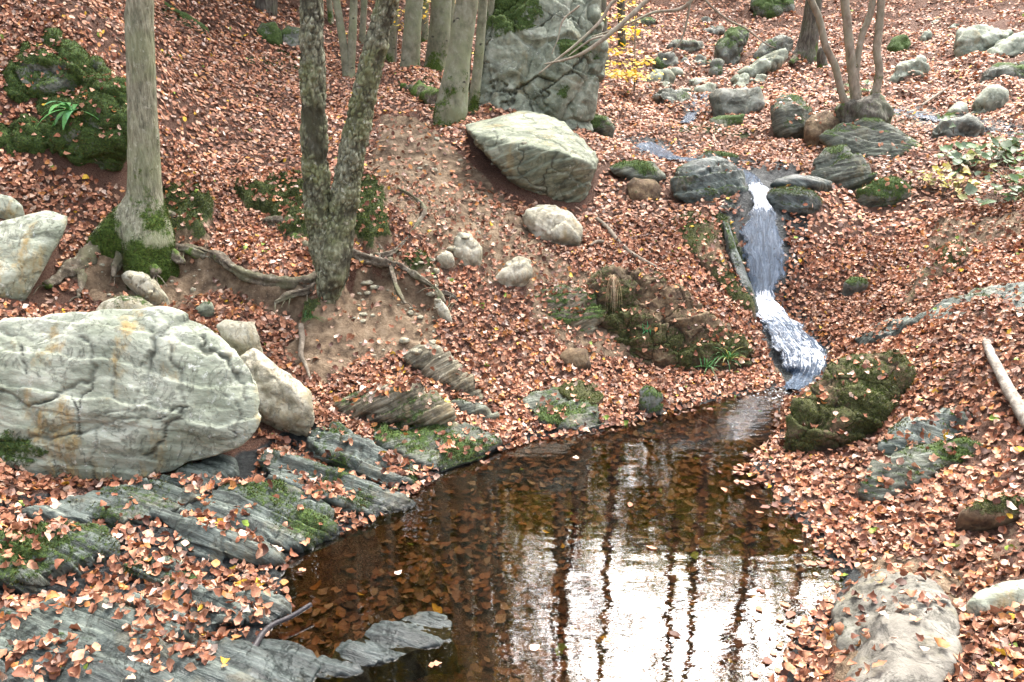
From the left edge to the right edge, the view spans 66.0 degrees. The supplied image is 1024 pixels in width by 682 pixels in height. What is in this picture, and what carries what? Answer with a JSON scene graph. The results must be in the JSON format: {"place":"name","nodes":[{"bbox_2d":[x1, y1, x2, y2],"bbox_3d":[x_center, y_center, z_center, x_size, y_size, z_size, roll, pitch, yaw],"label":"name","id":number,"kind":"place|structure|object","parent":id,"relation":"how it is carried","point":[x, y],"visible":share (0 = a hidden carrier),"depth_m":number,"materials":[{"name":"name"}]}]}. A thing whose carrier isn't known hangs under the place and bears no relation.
{"place":"outdoors","nodes":[
{"label":"outdoors","id":0,"kind":"place"},
{"bbox_2d":[0,0,1023,681],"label":"ground","id":1,"kind":"structure","parent":0,"point":[324,560],"depth_m":6.83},
{"bbox_2d":[0,194,24,219],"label":"stone","id":2,"kind":"object","parent":1,"relation":"on","point":[11,207],"visible":0.46,"depth_m":6.77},
{"bbox_2d":[0,211,67,300],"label":"boulder","id":3,"kind":"object","parent":1,"relation":"on","point":[29,243],"visible":0.99,"depth_m":6.20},
{"bbox_2d":[0,519,120,594],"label":"slate slab","id":4,"kind":"structure","parent":1,"relation":"on","point":[84,543],"depth_m":4.05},
{"bbox_2d":[0,28,127,171],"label":"rock outcrop","id":5,"kind":"object","parent":1,"relation":"on","point":[53,84],"visible":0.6,"depth_m":7.29,"materials":[{"name":"plant"}]},
{"bbox_2d":[37,101,99,129],"bbox_3d":[-4.056,-2.053,7.249,0.572,0.307,0.648,13,22,34],"label":"strap fern","id":6,"kind":"object","parent":1,"relation":"on","point":[66,114],"visible":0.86,"depth_m":7.08,"materials":[{"name":"green plant"}]},
{"bbox_2d":[0,596,199,656],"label":"slate slab","id":7,"kind":"structure","parent":1,"relation":"on","point":[97,622],"depth_m":3.71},
{"bbox_2d":[96,295,153,310],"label":"stone","id":8,"kind":"object","parent":1,"relation":"on","point":[128,303],"visible":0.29,"depth_m":6.12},
{"bbox_2d":[33,0,222,301],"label":"grey tree","id":9,"kind":"object","parent":1,"relation":"on","point":[143,148],"visible":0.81,"depth_m":6.78,"materials":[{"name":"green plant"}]},
{"bbox_2d":[0,306,260,480],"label":"boulder","id":10,"kind":"object","parent":1,"relation":"on","point":[124,394],"visible":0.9,"depth_m":4.94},
{"bbox_2d":[21,463,239,526],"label":"slate slab","id":11,"kind":"structure","parent":1,"relation":"on","point":[80,510],"depth_m":4.61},
{"bbox_2d":[0,631,274,681],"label":"slate slab","id":12,"kind":"structure","parent":1,"relation":"on","point":[248,661],"depth_m":3.49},
{"bbox_2d":[121,270,169,304],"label":"stone","id":13,"kind":"object","parent":1,"relation":"on","point":[142,284],"visible":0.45,"depth_m":6.64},
{"bbox_2d":[123,556,196,586],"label":"slate slab","id":14,"kind":"structure","parent":1,"relation":"on","point":[148,577],"depth_m":4.16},
{"bbox_2d":[160,454,238,482],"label":"slate slab","id":15,"kind":"structure","parent":1,"relation":"on","point":[207,465],"depth_m":5.08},
{"bbox_2d":[125,582,291,634],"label":"slate slab","id":16,"kind":"structure","parent":1,"relation":"on","point":[280,607],"depth_m":3.99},
{"bbox_2d":[150,500,285,567],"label":"slate slab","id":17,"kind":"structure","parent":1,"relation":"on","point":[213,542],"depth_m":4.45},
{"bbox_2d":[216,319,262,355],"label":"stone","id":18,"kind":"object","parent":1,"relation":"on","point":[241,337],"visible":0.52,"depth_m":6.06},
{"bbox_2d":[255,0,277,17],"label":"ridge tree","id":19,"kind":"object","parent":1,"relation":"on","point":[269,6],"visible":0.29,"depth_m":15.13,"materials":[{"name":"grey plant"}]},
{"bbox_2d":[256,22,282,46],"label":"rock","id":20,"kind":"object","parent":1,"relation":"on","point":[271,32],"visible":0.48,"depth_m":12.97,"materials":[{"name":"stone"}]},
{"bbox_2d":[202,480,338,553],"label":"slate slab","id":21,"kind":"structure","parent":1,"relation":"on","point":[265,515],"depth_m":4.77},
{"bbox_2d":[240,348,314,436],"bbox_3d":[-1.785,0.410,5.943,0.487,0.799,0.838,-7,19,-19],"label":"boulder","id":22,"kind":"object","parent":1,"relation":"on","point":[285,398],"visible":0.73,"depth_m":5.62,"materials":[{"name":"stone"}]},
{"bbox_2d":[259,639,320,681],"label":"slate slab","id":23,"kind":"structure","parent":1,"relation":"on","point":[295,662],"depth_m":3.68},
{"bbox_2d":[252,602,311,646],"bbox_3d":[-1.163,1.415,3.906,0.086,0.050,0.417,10,21,29],"label":"wet stick","id":24,"kind":"object","parent":23,"relation":"on","point":[262,634],"visible":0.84,"depth_m":3.92,"materials":[{"name":"black wood"}]},
{"bbox_2d":[281,26,299,47],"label":"rock","id":25,"kind":"object","parent":1,"relation":"on","point":[290,35],"visible":0.24,"depth_m":13.08,"materials":[{"name":"stone"}]},
{"bbox_2d":[298,323,310,377],"bbox_3d":[-1.705,0.068,6.414,0.076,0.274,0.653,-5,19,-16],"label":"broken root","id":26,"kind":"object","parent":1,"relation":"on","point":[301,343],"visible":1,"depth_m":6.46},
{"bbox_2d":[183,0,457,312],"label":"twin trunk tree","id":27,"kind":"object","parent":1,"relation":"on","point":[330,219],"visible":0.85,"depth_m":6.53,"materials":[{"name":"grey plant"}]},
{"bbox_2d":[258,449,417,518],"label":"slate slab","id":28,"kind":"structure","parent":1,"relation":"on","point":[396,501],"depth_m":5.14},
{"bbox_2d":[332,0,357,78],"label":"beech tree","id":29,"kind":"object","parent":1,"relation":"on","point":[348,53],"visible":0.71,"depth_m":12.00,"materials":[{"name":"grey plant"}]},
{"bbox_2d":[304,421,417,488],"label":"slate slab","id":30,"kind":"structure","parent":1,"relation":"on","point":[363,454],"depth_m":5.49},
{"bbox_2d":[359,0,366,44],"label":"beech tree","id":31,"kind":"object","parent":1,"relation":"on","point":[362,28],"visible":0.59,"depth_m":14.28,"materials":[{"name":"grey plant"}]},
{"bbox_2d":[315,611,459,681],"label":"slate slab","id":32,"kind":"structure","parent":1,"relation":"on","point":[409,648],"depth_m":3.84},
{"bbox_2d":[386,4,398,62],"bbox_3d":[-1.158,-10.045,13.317,4.818,10.740,3.850,-11,21,-31],"label":"beech tree","id":33,"kind":"object","parent":1,"relation":"on","point":[390,56],"visible":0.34,"depth_m":13.89,"materials":[{"name":"grey plant"}]},
{"bbox_2d":[334,380,455,426],"bbox_3d":[-0.896,0.548,6.202,0.947,0.579,0.680,0,18,0],"label":"rock slab","id":34,"kind":"object","parent":1,"relation":"on","point":[443,412],"visible":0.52,"depth_m":5.93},
{"bbox_2d":[400,0,422,68],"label":"beech tree","id":35,"kind":"object","parent":1,"relation":"on","point":[411,47],"visible":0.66,"depth_m":12.52,"materials":[{"name":"grey plant"}]},
{"bbox_2d":[421,0,428,41],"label":"beech tree","id":36,"kind":"object","parent":1,"relation":"on","point":[424,32],"visible":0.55,"depth_m":16.19,"materials":[{"name":"grey plant"}]},
{"bbox_2d":[393,0,477,127],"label":"beech tree","id":37,"kind":"object","parent":1,"relation":"on","point":[453,108],"visible":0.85,"depth_m":9.68,"materials":[{"name":"grey plant"}]},
{"bbox_2d":[372,421,502,472],"bbox_3d":[-0.576,0.868,5.831,1.016,0.464,0.603,0,18,0],"label":"rock slab","id":38,"kind":"object","parent":1,"relation":"on","point":[418,457],"visible":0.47,"depth_m":5.75,"materials":[{"name":"stone"}]},
{"bbox_2d":[423,0,451,71],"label":"beech tree","id":39,"kind":"object","parent":1,"relation":"on","point":[438,36],"visible":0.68,"depth_m":13.16,"materials":[{"name":"grey plant"}]},
{"bbox_2d":[403,343,483,400],"bbox_3d":[-0.541,0.334,6.622,0.775,0.657,0.463,7,19,21],"label":"rock slab","id":40,"kind":"object","parent":1,"relation":"on","point":[445,368],"visible":0.56,"depth_m":6.43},
{"bbox_2d":[436,251,454,268],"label":"stone","id":41,"kind":"object","parent":1,"relation":"on","point":[444,259],"visible":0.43,"depth_m":7.46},
{"bbox_2d":[453,232,482,265],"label":"stone","id":42,"kind":"object","parent":1,"relation":"on","point":[468,252],"visible":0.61,"depth_m":7.58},
{"bbox_2d":[450,399,499,419],"bbox_3d":[-0.304,0.617,6.357,0.414,0.388,0.359,0,18,0],"label":"rock slab","id":43,"kind":"object","parent":1,"relation":"on","point":[473,408],"visible":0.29,"depth_m":6.18,"materials":[{"name":"stone"}]},
{"bbox_2d":[468,0,487,113],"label":"beech tree","id":44,"kind":"object","parent":1,"relation":"on","point":[475,84],"visible":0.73,"depth_m":10.26,"materials":[{"name":"grey plant"}]},
{"bbox_2d":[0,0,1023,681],"bbox_3d":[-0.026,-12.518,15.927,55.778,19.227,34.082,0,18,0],"label":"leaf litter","id":45,"kind":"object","parent":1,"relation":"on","point":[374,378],"visible":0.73,"depth_m":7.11,"materials":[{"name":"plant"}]},
{"bbox_2d":[595,217,663,271],"bbox_3d":[1.169,-1.004,8.159,0.154,0.432,1.000,-14,22,-36],"label":"fallen branch","id":46,"kind":"object","parent":45,"relation":"on","point":[610,231],"visible":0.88,"depth_m":8.10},
{"bbox_2d":[0,0,1023,647],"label":"moss","id":47,"kind":"object","parent":1,"relation":"on","point":[194,194],"visible":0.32,"depth_m":7.17,"materials":[{"name":"green plant"}]},
{"bbox_2d":[495,256,532,286],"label":"stone","id":48,"kind":"object","parent":1,"relation":"on","point":[517,271],"visible":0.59,"depth_m":7.46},
{"bbox_2d":[465,111,598,202],"bbox_3d":[0.221,-2.217,9.760,1.626,1.182,2.782,0,18,0],"label":"boulder","id":49,"kind":"object","parent":1,"relation":"on","point":[553,158],"visible":0.88,"depth_m":8.63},
{"bbox_2d":[479,0,608,131],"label":"cliff rock","id":50,"kind":"object","parent":1,"relation":"on","point":[513,66],"visible":0.71,"depth_m":10.73,"materials":[{"name":"stone"}]},
{"bbox_2d":[522,205,582,245],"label":"stone","id":51,"kind":"object","parent":1,"relation":"on","point":[555,224],"visible":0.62,"depth_m":8.09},
{"bbox_2d":[277,388,830,681],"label":"sunken leaves","id":52,"kind":"object","parent":1,"relation":"on","point":[504,651],"visible":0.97,"depth_m":4.70,"materials":[{"name":"brown plant"}]},
{"bbox_2d":[522,386,603,432],"bbox_3d":[0.435,0.645,6.444,0.569,0.388,0.659,-10,21,-29],"label":"rock slab","id":53,"kind":"object","parent":1,"relation":"on","point":[532,399],"visible":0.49,"depth_m":6.37,"materials":[{"name":"stone"}]},
{"bbox_2d":[525,285,605,332],"bbox_3d":[0.484,-0.229,7.690,0.830,0.655,0.859,0,18,0],"label":"rock ledge","id":54,"kind":"object","parent":1,"relation":"on","point":[590,322],"visible":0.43,"depth_m":7.40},
{"bbox_2d":[559,348,590,369],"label":"rock","id":55,"kind":"object","parent":1,"relation":"on","point":[578,358],"visible":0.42,"depth_m":6.92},
{"bbox_2d":[558,380,603,405],"bbox_3d":[0.572,0.488,6.652,0.410,0.224,0.358,0,18,0],"label":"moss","id":56,"kind":"object","parent":1,"relation":"on","point":[588,389],"visible":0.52,"depth_m":6.62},
{"bbox_2d":[590,115,614,137],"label":"rock","id":57,"kind":"object","parent":1,"relation":"on","point":[604,126],"visible":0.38,"depth_m":11.32,"materials":[{"name":"stone"}]},
{"bbox_2d":[617,0,625,46],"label":"tree","id":58,"kind":"object","parent":1,"relation":"on","point":[621,5],"visible":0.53,"depth_m":18.73,"materials":[{"name":"brown plant"}]},
{"bbox_2d":[601,0,666,92],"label":"yellow sapling","id":59,"kind":"object","parent":1,"relation":"on","point":[629,73],"visible":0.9,"depth_m":14.44,"materials":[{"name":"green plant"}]},
{"bbox_2d":[609,160,665,182],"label":"rock","id":60,"kind":"object","parent":1,"relation":"on","point":[626,170],"visible":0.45,"depth_m":9.25,"materials":[{"name":"stone"}]},
{"bbox_2d":[627,177,660,200],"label":"rock","id":61,"kind":"object","parent":1,"relation":"on","point":[640,189],"visible":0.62,"depth_m":8.91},
{"bbox_2d":[638,386,662,415],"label":"rock","id":62,"kind":"object","parent":1,"relation":"on","point":[655,398],"visible":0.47,"depth_m":6.50,"materials":[{"name":"stone"}]},
{"bbox_2d":[644,68,675,85],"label":"rock","id":63,"kind":"object","parent":1,"relation":"on","point":[669,76],"visible":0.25,"depth_m":15.85,"materials":[{"name":"stone"}]},
{"bbox_2d":[652,51,678,68],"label":"rock","id":64,"kind":"object","parent":1,"relation":"on","point":[670,61],"visible":0.41,"depth_m":17.11,"materials":[{"name":"stone"}]},
{"bbox_2d":[586,264,751,371],"bbox_3d":[1.475,-0.196,7.836,1.665,1.187,1.380,0,18,0],"label":"rock ledge","id":65,"kind":"object","parent":1,"relation":"on","point":[656,355],"visible":0.64,"depth_m":7.38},
{"bbox_2d":[652,88,690,105],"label":"rock","id":66,"kind":"object","parent":1,"relation":"on","point":[670,94],"visible":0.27,"depth_m":13.68,"materials":[{"name":"stone"}]},
{"bbox_2d":[666,39,703,52],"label":"rock","id":67,"kind":"object","parent":1,"relation":"on","point":[688,46],"visible":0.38,"depth_m":18.78,"materials":[{"name":"stone"}]},
{"bbox_2d":[670,156,748,209],"bbox_3d":[2.391,-1.751,9.333,0.867,0.880,1.483,7,19,20],"label":"boulder","id":68,"kind":"object","parent":1,"relation":"on","point":[720,181],"visible":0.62,"depth_m":8.80,"materials":[{"name":"stone"}]},
{"bbox_2d":[672,212,755,321],"bbox_3d":[2.127,-0.739,8.354,0.696,1.142,1.429,-5,19,-14],"label":"rock","id":69,"kind":"object","parent":1,"relation":"on","point":[711,256],"visible":0.41,"depth_m":8.16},
{"bbox_2d":[538,0,893,123],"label":"multi stemmed tree","id":70,"kind":"object","parent":1,"relation":"on","point":[856,105],"visible":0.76,"depth_m":10.44,"materials":[{"name":"brown plant"}]},
{"bbox_2d":[708,58,724,77],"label":"stone","id":71,"kind":"object","parent":1,"relation":"on","point":[716,65],"visible":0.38,"depth_m":16.34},
{"bbox_2d":[709,114,744,126],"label":"rock","id":72,"kind":"object","parent":1,"relation":"on","point":[728,120],"visible":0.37,"depth_m":12.01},
{"bbox_2d":[714,26,749,64],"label":"rock","id":73,"kind":"object","parent":1,"relation":"on","point":[731,43],"visible":0.88,"depth_m":17.55,"materials":[{"name":"stone"}]},
{"bbox_2d":[709,86,764,116],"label":"boulder","id":74,"kind":"object","parent":1,"relation":"on","point":[729,101],"visible":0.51,"depth_m":12.62,"materials":[{"name":"stone"}]},
{"bbox_2d":[722,220,758,312],"bbox_3d":[2.392,-0.701,8.297,0.325,1.067,0.967,0,18,0],"label":"mossy log","id":75,"kind":"object","parent":1,"relation":"on","point":[732,251],"visible":0.54,"depth_m":8.09,"materials":[{"name":"wood"}]},
{"bbox_2d":[737,48,787,76],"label":"rock","id":76,"kind":"object","parent":1,"relation":"on","point":[775,60],"visible":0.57,"depth_m":15.88,"materials":[{"name":"stone"}]},
{"bbox_2d":[750,0,794,18],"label":"boulder","id":77,"kind":"object","parent":1,"relation":"on","point":[768,9],"visible":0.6,"depth_m":25.18,"materials":[{"name":"plant"}]},
{"bbox_2d":[753,34,793,58],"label":"rock","id":78,"kind":"object","parent":1,"relation":"on","point":[781,41],"visible":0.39,"depth_m":17.34,"materials":[{"name":"stone"}]},
{"bbox_2d":[770,94,811,140],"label":"rock","id":79,"kind":"object","parent":1,"relation":"on","point":[782,115],"visible":0.67,"depth_m":11.20,"materials":[{"name":"stone"}]},
{"bbox_2d":[756,297,828,391],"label":"rapids","id":80,"kind":"structure","parent":1,"relation":"on","point":[805,353],"depth_m":7.47,"materials":[{"name":"liquid"}]},
{"bbox_2d":[766,187,821,214],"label":"rock","id":81,"kind":"object","parent":1,"relation":"on","point":[781,199],"visible":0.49,"depth_m":8.65,"materials":[{"name":"stone"}]},
{"bbox_2d":[770,174,831,191],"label":"rock","id":82,"kind":"object","parent":1,"relation":"on","point":[817,184],"visible":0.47,"depth_m":9.01,"materials":[{"name":"stone"}]},
{"bbox_2d":[785,0,821,64],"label":"tree","id":83,"kind":"object","parent":1,"relation":"on","point":[807,44],"visible":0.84,"depth_m":16.97,"materials":[{"name":"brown plant"}]},
{"bbox_2d":[803,110,839,146],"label":"rock","id":84,"kind":"object","parent":1,"relation":"on","point":[813,130],"visible":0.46,"depth_m":10.74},
{"bbox_2d":[809,145,876,189],"bbox_3d":[4.062,-2.047,9.609,0.736,0.689,1.207,10,20,28],"label":"rock","id":85,"kind":"object","parent":1,"relation":"on","point":[854,172],"visible":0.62,"depth_m":9.26,"materials":[{"name":"stone"}]},
{"bbox_2d":[784,350,915,453],"bbox_3d":[2.719,0.468,6.266,0.796,0.936,1.767,10,21,29],"label":"rock outcrop","id":86,"kind":"object","parent":1,"relation":"on","point":[829,384],"visible":0.71,"depth_m":5.75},
{"bbox_2d":[842,277,867,295],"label":"stone","id":87,"kind":"object","parent":1,"relation":"on","point":[852,287],"visible":0.48,"depth_m":7.97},
{"bbox_2d":[819,117,927,158],"bbox_3d":[5.042,-2.629,10.658,1.426,0.793,1.753,11,21,31],"label":"rock outcrop","id":88,"kind":"object","parent":1,"relation":"on","point":[867,138],"visible":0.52,"depth_m":10.21,"materials":[{"name":"stone"}]},
{"bbox_2d":[856,177,910,206],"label":"rock","id":89,"kind":"object","parent":1,"relation":"on","point":[871,200],"visible":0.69,"depth_m":9.02,"materials":[{"name":"stone"}]},
{"bbox_2d":[855,316,915,349],"bbox_3d":[3.345,-0.019,7.116,0.514,0.518,0.310,11,21,31],"label":"rock slab","id":90,"kind":"object","parent":1,"relation":"on","point":[904,323],"visible":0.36,"depth_m":7.00,"materials":[{"name":"stone"}]},
{"bbox_2d":[831,568,961,681],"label":"boulder","id":91,"kind":"object","parent":1,"relation":"on","point":[906,656],"visible":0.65,"depth_m":3.46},
{"bbox_2d":[886,34,910,52],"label":"stone","id":92,"kind":"object","parent":1,"relation":"on","point":[901,42],"visible":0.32,"depth_m":18.11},
{"bbox_2d":[889,55,929,82],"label":"rock","id":93,"kind":"object","parent":1,"relation":"on","point":[917,64],"visible":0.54,"depth_m":14.72,"materials":[{"name":"stone"}]},
{"bbox_2d":[858,437,983,502],"bbox_3d":[2.710,0.890,5.299,1.165,0.576,0.506,-7,19,-20],"label":"rock slab","id":94,"kind":"object","parent":1,"relation":"on","point":[919,457],"visible":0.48,"depth_m":5.03,"materials":[{"name":"stone"}]},
{"bbox_2d":[877,406,972,455],"bbox_3d":[3.033,0.667,5.613,1.237,0.603,0.551,-5,19,-16],"label":"rock slab","id":95,"kind":"object","parent":1,"relation":"on","point":[900,443],"visible":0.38,"depth_m":5.33,"materials":[{"name":"stone"}]},
{"bbox_2d":[901,242,971,306],"bbox_3d":[4.048,-0.532,7.594,1.218,0.820,0.375,-14,23,-37],"label":"rock","id":96,"kind":"object","parent":1,"relation":"on","point":[926,270],"visible":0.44,"depth_m":7.38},
{"bbox_2d":[906,161,981,198],"bbox_3d":[4.934,-1.825,8.910,0.611,0.392,0.894,-5,19,-16],"label":"yellow plant","id":97,"kind":"object","parent":1,"relation":"on","point":[960,177],"visible":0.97,"depth_m":8.93,"materials":[{"name":"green plant"}]},
{"bbox_2d":[931,113,984,138],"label":"rock","id":98,"kind":"object","parent":1,"relation":"on","point":[969,125],"visible":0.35,"depth_m":10.56,"materials":[{"name":"stone"}]},
{"bbox_2d":[914,281,1023,322],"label":"rock slab","id":99,"kind":"object","parent":1,"relation":"on","point":[947,303],"visible":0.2,"depth_m":6.54,"materials":[{"name":"stone"}]},
{"bbox_2d":[937,141,1014,176],"bbox_3d":[5.357,-2.141,9.345,0.731,0.420,1.005,-10,21,-29],"label":"bramble","id":100,"kind":"object","parent":1,"relation":"on","point":[968,158],"visible":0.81,"depth_m":9.33,"materials":[{"name":"green plant"}]},
{"bbox_2d":[953,24,1013,58],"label":"boulder","id":101,"kind":"object","parent":1,"relation":"on","point":[983,38],"visible":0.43,"depth_m":16.59,"materials":[{"name":"stone"}]},
{"bbox_2d":[955,496,1023,530],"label":"rock","id":102,"kind":"object","parent":1,"relation":"on","point":[976,518],"visible":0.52,"depth_m":4.38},
{"bbox_2d":[971,85,1008,114],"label":"rock","id":103,"kind":"object","parent":1,"relation":"on","point":[989,98],"visible":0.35,"depth_m":12.13,"materials":[{"name":"stone"}]},
{"bbox_2d":[957,173,1023,208],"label":"bramble","id":104,"kind":"object","parent":1,"relation":"on","point":[974,189],"visible":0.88,"depth_m":8.26,"materials":[{"name":"green plant"}]},
{"bbox_2d":[966,579,1023,616],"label":"boulder","id":105,"kind":"object","parent":1,"relation":"on","point":[1005,594],"visible":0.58,"depth_m":3.57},
{"bbox_2d":[974,153,1023,183],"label":"bramble","id":106,"kind":"object","parent":1,"relation":"on","point":[1018,158],"visible":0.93,"depth_m":8.78,"materials":[{"name":"green plant"}]},
{"bbox_2d":[979,61,1023,82],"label":"rock","id":107,"kind":"object","parent":1,"relation":"on","point":[998,70],"visible":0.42,"depth_m":13.84,"materials":[{"name":"stone"}]},
{"bbox_2d":[980,133,1023,167],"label":"bramble","id":108,"kind":"object","parent":1,"relation":"on","point":[1007,146],"visible":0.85,"depth_m":9.31,"materials":[{"name":"green plant"}]},
{"bbox_2d":[982,339,1023,427],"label":"wooden pole","id":109,"kind":"object","parent":1,"relation":"on","point":[1012,395],"visible":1,"depth_m":5.29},
{"bbox_2d":[986,31,1023,58],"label":"rock","id":110,"kind":"object","parent":1,"relation":"on","point":[1011,46],"visible":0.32,"depth_m":16.24,"materials":[{"name":"stone"}]},
{"bbox_2d":[299,445,839,681],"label":"floating leaves","id":111,"kind":"object","parent":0,"point":[766,659],"visible":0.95,"depth_m":4.17,"materials":[{"name":"orange plant"}]},
{"bbox_2d":[636,142,755,183],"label":"stream","id":112,"kind":"structure","parent":0,"point":[655,149],"depth_m":10.57,"materials":[{"name":"liquid"}]},
{"bbox_2d":[739,177,788,300],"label":"waterfall","id":113,"kind":"structure","parent":0,"point":[763,250],"depth_m":8.30,"materials":[{"name":"liquid"}]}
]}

